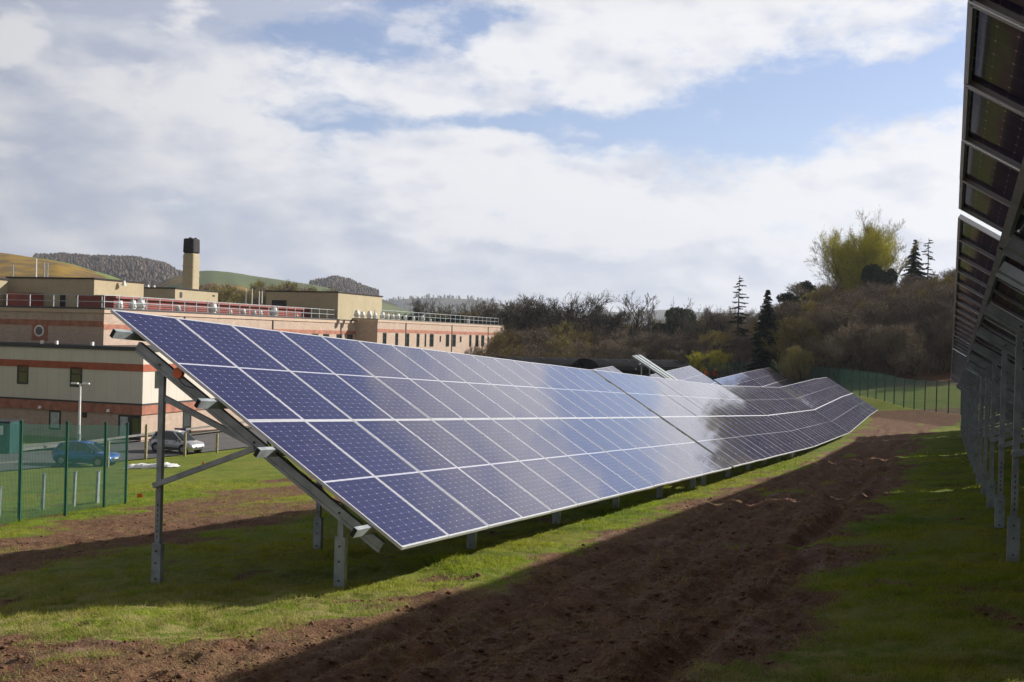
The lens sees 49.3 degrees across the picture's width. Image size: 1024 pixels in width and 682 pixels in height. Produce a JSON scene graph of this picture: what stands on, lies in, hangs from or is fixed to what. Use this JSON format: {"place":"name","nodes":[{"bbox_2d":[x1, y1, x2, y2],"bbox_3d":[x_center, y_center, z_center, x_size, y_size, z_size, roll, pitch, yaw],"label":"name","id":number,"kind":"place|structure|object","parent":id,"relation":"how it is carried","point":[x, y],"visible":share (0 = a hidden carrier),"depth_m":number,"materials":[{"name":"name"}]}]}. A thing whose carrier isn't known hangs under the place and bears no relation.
{"place":"outdoors","nodes":[
{"label":"outdoors","id":0,"kind":"place"},
{"bbox_2d":[0,253,120,279],"bbox_3d":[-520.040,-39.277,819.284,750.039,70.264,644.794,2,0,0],"label":"hills","id":1,"kind":"structure","parent":0,"point":[24,266],"depth_m":768.56,"materials":[{"name":"plant"}]},
{"bbox_2d":[0,428,269,470],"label":"road","id":2,"kind":"structure","parent":0,"point":[136,449],"depth_m":85.78,"materials":[{"name":"asphalt"}]},
{"bbox_2d":[52,440,120,466],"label":"parked car","id":3,"kind":"object","parent":2,"relation":"on","point":[74,449],"visible":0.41,"depth_m":72.33,"materials":[{"name":"blue paint"}]},
{"bbox_2d":[149,429,204,454],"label":"parked car","id":4,"kind":"object","parent":2,"relation":"on","point":[174,439],"visible":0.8,"depth_m":84.38,"materials":[{"name":"silver metal"}]},
{"bbox_2d":[24,426,249,449],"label":"pavement","id":5,"kind":"structure","parent":0,"point":[35,444],"depth_m":90.96,"materials":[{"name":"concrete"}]},
{"bbox_2d":[152,271,412,315],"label":"hills","id":6,"kind":"structure","parent":0,"point":[221,278],"depth_m":1129.08,"materials":[{"name":"plant"}]},
{"bbox_2d":[382,299,396,306],"bbox_3d":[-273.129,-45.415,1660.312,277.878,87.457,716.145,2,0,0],"label":"hills","id":7,"kind":"structure","parent":0,"point":[387,302],"depth_m":1672.37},
{"bbox_2d":[309,275,378,294],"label":"hillside wood","id":8,"kind":"object","parent":7,"relation":"on","point":[349,285],"visible":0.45,"depth_m":1621.76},
{"bbox_2d":[386,293,493,314],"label":"hillside wood","id":9,"kind":"object","parent":7,"relation":"on","point":[428,296],"visible":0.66,"depth_m":3986.96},
{"bbox_2d":[0,0,1001,312],"label":"sky","id":10,"kind":"structure","parent":0,"point":[502,150],"materials":[{"name":"white"}]},
{"bbox_2d":[0,365,1023,681],"bbox_3d":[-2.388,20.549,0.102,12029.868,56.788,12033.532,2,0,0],"label":"ground","id":11,"kind":"structure","parent":0,"point":[886,431],"depth_m":12.36,"materials":[{"name":"plant"}]},
{"bbox_2d":[0,419,22,453],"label":"green container","id":12,"kind":"object","parent":11,"relation":"on","point":[10,422],"visible":0.43,"depth_m":79.13,"materials":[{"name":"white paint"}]},
{"bbox_2d":[0,420,128,523],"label":"fence","id":13,"kind":"object","parent":11,"relation":"on","point":[120,447],"visible":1,"depth_m":26.81,"materials":[{"name":"green metal"}]},
{"bbox_2d":[71,382,89,439],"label":"street lamp","id":14,"kind":"object","parent":11,"relation":"on","point":[79,415],"visible":0.72,"depth_m":83.96,"materials":[{"name":"metal"}]},
{"bbox_2d":[0,340,248,441],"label":"clinic block","id":15,"kind":"structure","parent":11,"relation":"on","point":[37,387],"depth_m":95.27,"materials":[{"name":"brown brick"}]},
{"bbox_2d":[17,365,28,383],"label":"window","id":16,"kind":"structure","parent":15,"relation":"in","point":[22,372],"depth_m":96.71,"materials":[{"name":"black glass"}]},
{"bbox_2d":[49,410,60,429],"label":"window","id":17,"kind":"structure","parent":15,"relation":"in","point":[54,416],"depth_m":95.80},
{"bbox_2d":[70,367,81,386],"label":"window","id":18,"kind":"structure","parent":15,"relation":"in","point":[75,374],"depth_m":95.00,"materials":[{"name":"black glass"}]},
{"bbox_2d":[118,414,129,438],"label":"window","id":19,"kind":"structure","parent":15,"relation":"in","point":[122,419],"depth_m":93.67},
{"bbox_2d":[129,415,140,439],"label":"entrance door","id":20,"kind":"structure","parent":15,"relation":"in","point":[135,420],"depth_m":93.23,"materials":[{"name":"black glass"}]},
{"bbox_2d":[23,421,244,450],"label":"kerb","id":21,"kind":"structure","parent":11,"relation":"on","point":[120,437],"depth_m":91.56,"materials":[{"name":"concrete"}]},
{"bbox_2d":[209,282,250,303],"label":"bare tree","id":22,"kind":"object","parent":11,"relation":"on","point":[224,295],"visible":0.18,"depth_m":276.45,"materials":[{"name":"brown plant"}]},
{"bbox_2d":[0,258,503,355],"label":"hospital building","id":23,"kind":"structure","parent":11,"relation":"on","point":[64,310],"depth_m":119.12,"materials":[{"name":"brown brick"}]},
{"bbox_2d":[181,237,199,288],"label":"chimney","id":24,"kind":"object","parent":23,"relation":"on","point":[191,257],"visible":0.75,"depth_m":151.23,"materials":[{"name":"concrete"}]},
{"bbox_2d":[109,309,731,587],"bbox_3d":[0.476,1.922,20.690,3.924,4.378,19.192,2,0,21],"label":"solar table","id":25,"kind":"object","parent":11,"relation":"on","point":[402,447],"visible":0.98,"depth_m":15.13,"materials":[{"name":"glass"}]},
{"bbox_2d":[408,298,455,317],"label":"bare tree","id":26,"kind":"object","parent":11,"relation":"on","point":[423,311],"visible":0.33,"depth_m":238.15,"materials":[{"name":"brown plant"}]},
{"bbox_2d":[447,296,495,317],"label":"bare tree","id":27,"kind":"object","parent":11,"relation":"on","point":[471,309],"visible":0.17,"depth_m":235.74,"materials":[{"name":"brown plant"}]},
{"bbox_2d":[475,331,513,356],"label":"bare tree","id":28,"kind":"object","parent":11,"relation":"on","point":[485,353],"visible":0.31,"depth_m":181.47,"materials":[{"name":"brown plant"}]},
{"bbox_2d":[481,331,536,356],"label":"bare tree","id":29,"kind":"object","parent":11,"relation":"on","point":[512,336],"visible":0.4,"depth_m":176.52,"materials":[{"name":"brown plant"}]},
{"bbox_2d":[0,452,1022,681],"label":"soil clods","id":30,"kind":"object","parent":11,"relation":"on","point":[425,670],"visible":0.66,"depth_m":8.96,"materials":[{"name":"soil"}]},
{"bbox_2d":[458,293,564,335],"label":"bare tree","id":31,"kind":"object","parent":11,"relation":"on","point":[506,316],"visible":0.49,"depth_m":199.72,"materials":[{"name":"brown plant"}]},
{"bbox_2d":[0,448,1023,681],"bbox_3d":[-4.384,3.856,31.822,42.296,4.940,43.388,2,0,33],"label":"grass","id":32,"kind":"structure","parent":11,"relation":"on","point":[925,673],"depth_m":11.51,"materials":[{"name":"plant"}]},
{"bbox_2d":[498,343,530,356],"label":"bare tree","id":33,"kind":"object","parent":11,"relation":"on","point":[508,353],"visible":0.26,"depth_m":165.03,"materials":[{"name":"brown plant"}]},
{"bbox_2d":[509,327,557,351],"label":"bare tree","id":34,"kind":"object","parent":11,"relation":"on","point":[534,336],"visible":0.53,"depth_m":176.65,"materials":[{"name":"brown plant"}]},
{"bbox_2d":[494,356,582,368],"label":"dark shed","id":35,"kind":"structure","parent":11,"relation":"on","point":[570,362],"depth_m":131.94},
{"bbox_2d":[539,336,577,356],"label":"bare tree","id":36,"kind":"object","parent":11,"relation":"on","point":[562,340],"visible":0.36,"depth_m":169.32,"materials":[{"name":"brown plant"}]},
{"bbox_2d":[542,319,582,341],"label":"bare tree","id":37,"kind":"object","parent":11,"relation":"on","point":[553,330],"visible":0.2,"depth_m":194.20,"materials":[{"name":"brown plant"}]},
{"bbox_2d":[517,290,616,336],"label":"bare tree","id":38,"kind":"object","parent":11,"relation":"on","point":[595,309],"visible":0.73,"depth_m":199.61,"materials":[{"name":"brown plant"}]},
{"bbox_2d":[544,329,592,353],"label":"bare tree","id":39,"kind":"object","parent":11,"relation":"on","point":[571,335],"visible":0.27,"depth_m":176.96,"materials":[{"name":"brown plant"}]},
{"bbox_2d":[559,317,602,356],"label":"bare tree","id":40,"kind":"object","parent":11,"relation":"on","point":[585,327],"visible":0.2,"depth_m":195.63,"materials":[{"name":"brown plant"}]},
{"bbox_2d":[556,338,613,358],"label":"bare tree","id":41,"kind":"object","parent":11,"relation":"on","point":[600,349],"visible":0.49,"depth_m":162.47,"materials":[{"name":"brown plant"}]},
{"bbox_2d":[573,328,606,358],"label":"bare tree","id":42,"kind":"object","parent":11,"relation":"on","point":[599,339],"visible":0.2,"depth_m":184.21,"materials":[{"name":"brown plant"}]},
{"bbox_2d":[594,340,637,358],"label":"bare tree","id":43,"kind":"object","parent":11,"relation":"on","point":[629,351],"visible":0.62,"depth_m":163.83,"materials":[{"name":"brown plant"}]},
{"bbox_2d":[578,305,663,348],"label":"bare tree","id":44,"kind":"object","parent":11,"relation":"on","point":[615,320],"visible":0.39,"depth_m":196.36,"materials":[{"name":"brown plant"}]},
{"bbox_2d":[602,328,655,358],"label":"bare tree","id":45,"kind":"object","parent":11,"relation":"on","point":[642,338],"visible":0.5,"depth_m":184.04,"materials":[{"name":"brown plant"}]},
{"bbox_2d":[609,290,654,341],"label":"bare tree","id":46,"kind":"object","parent":11,"relation":"on","point":[638,314],"visible":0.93,"depth_m":191.31,"materials":[{"name":"brown plant"}]},
{"bbox_2d":[578,358,689,376],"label":"dark shed","id":47,"kind":"structure","parent":11,"relation":"on","point":[629,366],"depth_m":132.71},
{"bbox_2d":[641,342,666,359],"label":"bare tree","id":48,"kind":"object","parent":11,"relation":"on","point":[650,352],"visible":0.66,"depth_m":162.35,"materials":[{"name":"brown plant"}]},
{"bbox_2d":[632,355,677,425],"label":"rail stack","id":49,"kind":"object","parent":11,"relation":"on","point":[650,365],"visible":0.44,"depth_m":68.34,"materials":[{"name":"metal"}]},
{"bbox_2d":[637,292,703,345],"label":"bare tree","id":50,"kind":"object","parent":11,"relation":"on","point":[650,327],"visible":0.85,"depth_m":191.10,"materials":[{"name":"brown plant"}]},
{"bbox_2d":[648,331,695,360],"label":"bare tree","id":51,"kind":"object","parent":11,"relation":"on","point":[673,346],"visible":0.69,"depth_m":180.07,"materials":[{"name":"brown plant"}]},
{"bbox_2d":[654,306,703,337],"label":"evergreen tree","id":52,"kind":"object","parent":11,"relation":"on","point":[669,319],"visible":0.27,"depth_m":201.01,"materials":[{"name":"green plant"}]},
{"bbox_2d":[650,366,718,432],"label":"solar table","id":53,"kind":"object","parent":11,"relation":"on","point":[689,373],"visible":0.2,"depth_m":79.76,"materials":[{"name":"glass"}]},
{"bbox_2d":[675,339,696,362],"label":"bare tree","id":54,"kind":"object","parent":11,"relation":"on","point":[688,352],"visible":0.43,"depth_m":170.66,"materials":[{"name":"brown plant"}]},
{"bbox_2d":[686,350,710,372],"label":"willow tree","id":55,"kind":"object","parent":11,"relation":"on","point":[696,367],"visible":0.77,"depth_m":149.81,"materials":[{"name":"green plant"}]},
{"bbox_2d":[682,339,722,362],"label":"bare tree","id":56,"kind":"object","parent":11,"relation":"on","point":[706,345],"visible":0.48,"depth_m":166.76,"materials":[{"name":"brown plant"}]},
{"bbox_2d":[593,370,812,484],"bbox_3d":[7.255,3.000,37.974,3.926,4.250,18.501,2,0,22],"label":"solar table","id":57,"kind":"object","parent":11,"relation":"on","point":[722,423],"visible":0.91,"depth_m":35.03,"materials":[{"name":"glass"}]},
{"bbox_2d":[680,305,739,345],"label":"bare tree","id":58,"kind":"object","parent":11,"relation":"on","point":[720,325],"visible":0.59,"depth_m":187.94,"materials":[{"name":"brown plant"}]},
{"bbox_2d":[706,350,730,376],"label":"willow tree","id":59,"kind":"object","parent":11,"relation":"on","point":[713,362],"visible":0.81,"depth_m":149.85,"materials":[{"name":"green plant"}]},
{"bbox_2d":[705,305,766,332],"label":"bare tree","id":60,"kind":"object","parent":11,"relation":"on","point":[751,318],"visible":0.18,"depth_m":209.91,"materials":[{"name":"brown plant"}]},
{"bbox_2d":[723,275,752,352],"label":"larch tree","id":61,"kind":"object","parent":11,"relation":"on","point":[738,322],"visible":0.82,"depth_m":167.82,"materials":[{"name":"green plant"}]},
{"bbox_2d":[714,373,763,386],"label":"solar table","id":62,"kind":"object","parent":11,"relation":"on","point":[741,379],"visible":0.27,"depth_m":98.67,"materials":[{"name":"glass"}]},
{"bbox_2d":[724,333,755,369],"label":"bare tree","id":63,"kind":"object","parent":11,"relation":"on","point":[734,342],"visible":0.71,"depth_m":160.95,"materials":[{"name":"brown plant"}]},
{"bbox_2d":[742,290,783,372],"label":"spruce tree","id":64,"kind":"object","parent":11,"relation":"on","point":[760,355],"visible":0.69,"depth_m":131.55,"materials":[{"name":"green plant"}]},
{"bbox_2d":[744,367,794,386],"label":"solar table","id":65,"kind":"object","parent":11,"relation":"on","point":[768,377],"visible":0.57,"depth_m":111.44,"materials":[{"name":"glass"}]},
{"bbox_2d":[721,385,848,454],"bbox_3d":[13.809,3.868,54.675,3.921,3.782,17.618,2,0,21],"label":"solar table","id":66,"kind":"object","parent":11,"relation":"on","point":[799,418],"visible":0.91,"depth_m":52.77,"materials":[{"name":"glass"}]},
{"bbox_2d":[771,302,798,336],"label":"bare tree","id":67,"kind":"object","parent":11,"relation":"on","point":[778,312],"visible":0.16,"depth_m":143.85,"materials":[{"name":"brown plant"}]},
{"bbox_2d":[775,291,807,321],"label":"pine tree","id":68,"kind":"object","parent":11,"relation":"on","point":[786,296],"visible":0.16,"depth_m":159.35,"materials":[{"name":"green plant"}]},
{"bbox_2d":[757,315,827,380],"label":"bare tree","id":69,"kind":"object","parent":11,"relation":"on","point":[793,328],"visible":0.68,"depth_m":126.13,"materials":[{"name":"brown plant"}]},
{"bbox_2d":[772,345,822,382],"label":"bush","id":70,"kind":"object","parent":11,"relation":"on","point":[794,359],"visible":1,"depth_m":118.61,"materials":[{"name":"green plant"}]},
{"bbox_2d":[779,280,836,299],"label":"bare tree","id":71,"kind":"object","parent":11,"relation":"on","point":[797,291],"visible":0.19,"depth_m":163.59,"materials":[{"name":"brown plant"}]},
{"bbox_2d":[782,299,835,341],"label":"bare tree","id":72,"kind":"object","parent":11,"relation":"on","point":[810,303],"visible":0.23,"depth_m":136.11,"materials":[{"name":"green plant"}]},
{"bbox_2d":[786,336,837,379],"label":"bare tree","id":73,"kind":"object","parent":11,"relation":"on","point":[816,350],"visible":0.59,"depth_m":121.69,"materials":[{"name":"brown plant"}]},
{"bbox_2d":[786,283,840,311],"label":"bare tree","id":74,"kind":"object","parent":11,"relation":"on","point":[825,290],"visible":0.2,"depth_m":150.37,"materials":[{"name":"brown plant"}]},
{"bbox_2d":[797,312,836,347],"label":"bare tree","id":75,"kind":"object","parent":11,"relation":"on","point":[823,319],"visible":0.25,"depth_m":127.97,"materials":[{"name":"brown plant"}]},
{"bbox_2d":[688,341,951,382],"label":"undergrowth","id":76,"kind":"object","parent":11,"relation":"on","point":[933,361],"visible":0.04,"depth_m":121.58,"materials":[{"name":"plant"}]},
{"bbox_2d":[803,303,837,326],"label":"bare tree","id":77,"kind":"object","parent":11,"relation":"on","point":[817,317],"visible":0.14,"depth_m":131.01,"materials":[{"name":"brown plant"}]},
{"bbox_2d":[800,287,846,302],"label":"bare tree","id":78,"kind":"object","parent":11,"relation":"on","point":[831,295],"visible":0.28,"depth_m":150.35,"materials":[{"name":"brown plant"}]},
{"bbox_2d":[780,379,870,432],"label":"solar table","id":79,"kind":"object","parent":11,"relation":"on","point":[838,409],"visible":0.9,"depth_m":69.69,"materials":[{"name":"glass"}]},
{"bbox_2d":[814,303,869,365],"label":"bare tree","id":80,"kind":"object","parent":11,"relation":"on","point":[840,309],"visible":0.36,"depth_m":127.34,"materials":[{"name":"brown plant"}]},
{"bbox_2d":[815,329,868,381],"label":"bare tree","id":81,"kind":"object","parent":11,"relation":"on","point":[828,361],"visible":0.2,"depth_m":120.72,"materials":[{"name":"brown plant"}]},
{"bbox_2d":[815,308,869,361],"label":"bare tree","id":82,"kind":"object","parent":11,"relation":"on","point":[850,318],"visible":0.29,"depth_m":124.70,"materials":[{"name":"brown plant"}]},
{"bbox_2d":[817,377,877,413],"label":"solar table","id":83,"kind":"object","parent":11,"relation":"on","point":[849,395],"visible":0.83,"depth_m":83.11,"materials":[{"name":"glass"}]},
{"bbox_2d":[818,327,878,384],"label":"bare tree","id":84,"kind":"object","parent":11,"relation":"on","point":[834,352],"visible":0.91,"depth_m":118.57,"materials":[{"name":"brown plant"}]},
{"bbox_2d":[706,361,999,416],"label":"fence","id":85,"kind":"object","parent":11,"relation":"on","point":[847,374],"visible":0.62,"depth_m":96.71,"materials":[{"name":"green metal"}]},
{"bbox_2d":[826,320,889,381],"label":"bare tree","id":86,"kind":"object","parent":11,"relation":"on","point":[881,328],"visible":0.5,"depth_m":119.48,"materials":[{"name":"brown plant"}]},
{"bbox_2d":[842,321,880,383],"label":"bare tree","id":87,"kind":"object","parent":11,"relation":"on","point":[863,345],"visible":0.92,"depth_m":117.78,"materials":[{"name":"brown plant"}]},
{"bbox_2d":[804,205,921,294],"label":"willow tree","id":88,"kind":"object","parent":11,"relation":"on","point":[849,261],"visible":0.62,"depth_m":175.66,"materials":[{"name":"green plant"}]},
{"bbox_2d":[855,305,885,357],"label":"bare tree","id":89,"kind":"object","parent":11,"relation":"on","point":[874,319],"visible":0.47,"depth_m":128.16,"materials":[{"name":"brown plant"}]},
{"bbox_2d":[860,263,898,291],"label":"evergreen bush","id":90,"kind":"object","parent":11,"relation":"on","point":[871,273],"visible":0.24,"depth_m":170.80,"materials":[{"name":"green plant"}]},
{"bbox_2d":[847,280,911,300],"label":"bare tree","id":91,"kind":"object","parent":11,"relation":"on","point":[871,290],"visible":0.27,"depth_m":152.29,"materials":[{"name":"brown plant"}]},
{"bbox_2d":[866,302,903,362],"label":"bare tree","id":92,"kind":"object","parent":11,"relation":"on","point":[886,321],"visible":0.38,"depth_m":129.59,"materials":[{"name":"brown plant"}]},
{"bbox_2d":[862,322,916,381],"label":"bare tree","id":93,"kind":"object","parent":11,"relation":"on","point":[890,337],"visible":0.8,"depth_m":116.80,"materials":[{"name":"brown plant"}]},
{"bbox_2d":[883,322,931,380],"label":"bare tree","id":94,"kind":"object","parent":11,"relation":"on","point":[915,357],"visible":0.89,"depth_m":115.43,"materials":[{"name":"brown plant"}]},
{"bbox_2d":[902,239,926,280],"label":"spruce tree","id":95,"kind":"object","parent":11,"relation":"on","point":[913,269],"visible":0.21,"depth_m":175.59,"materials":[{"name":"green plant"}]},
{"bbox_2d":[894,278,935,300],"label":"bare tree","id":96,"kind":"object","parent":11,"relation":"on","point":[917,283],"visible":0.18,"depth_m":146.53,"materials":[{"name":"brown plant"}]},
{"bbox_2d":[898,319,934,368],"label":"bare tree","id":97,"kind":"object","parent":11,"relation":"on","point":[920,329],"visible":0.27,"depth_m":125.09,"materials":[{"name":"brown plant"}]},
{"bbox_2d":[897,295,951,347],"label":"bare tree","id":98,"kind":"object","parent":11,"relation":"on","point":[930,308],"visible":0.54,"depth_m":129.10,"materials":[{"name":"brown plant"}]},
{"bbox_2d":[900,280,954,344],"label":"bare tree","id":99,"kind":"object","parent":11,"relation":"on","point":[940,292],"visible":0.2,"depth_m":131.50,"materials":[{"name":"brown plant"}]},
{"bbox_2d":[918,240,936,278],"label":"larch tree","id":100,"kind":"object","parent":11,"relation":"on","point":[928,267],"visible":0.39,"depth_m":179.87,"materials":[{"name":"green plant"}]},
{"bbox_2d":[921,299,953,365],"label":"bare tree","id":101,"kind":"object","parent":11,"relation":"on","point":[940,319],"visible":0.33,"depth_m":124.66,"materials":[{"name":"brown plant"}]},
{"bbox_2d":[926,317,952,372],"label":"bare tree","id":102,"kind":"object","parent":11,"relation":"on","point":[941,346],"visible":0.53,"depth_m":121.42,"materials":[{"name":"brown plant"}]},
{"bbox_2d":[951,348,1023,479],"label":"solar table","id":103,"kind":"object","parent":11,"relation":"on","point":[969,380],"visible":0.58,"depth_m":32.41,"materials":[{"name":"metal"}]},
{"bbox_2d":[951,374,1023,451],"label":"solar table","id":104,"kind":"object","parent":11,"relation":"on","point":[964,413],"visible":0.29,"depth_m":49.81,"materials":[{"name":"metal"}]},
{"bbox_2d":[952,214,1023,561],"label":"solar table","id":105,"kind":"object","parent":11,"relation":"on","point":[988,326],"visible":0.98,"depth_m":13.34,"materials":[{"name":"metal"}]},
{"bbox_2d":[958,0,1023,264],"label":"solar table","id":106,"kind":"object","parent":11,"relation":"on","point":[991,186],"visible":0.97,"depth_m":5.75,"materials":[{"name":"glass"}]},
{"bbox_2d":[391,298,760,325],"bbox_3d":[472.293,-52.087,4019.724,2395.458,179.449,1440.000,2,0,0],"label":"hills","id":107,"kind":"structure","parent":0,"point":[658,313],"depth_m":3921.54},
{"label":"hills","id":108,"kind":"structure","parent":0,"visible":0},
{"bbox_2d":[33,252,182,286],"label":"hillside wood","id":109,"kind":"object","parent":108,"relation":"on","point":[150,272],"visible":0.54,"depth_m":1457.61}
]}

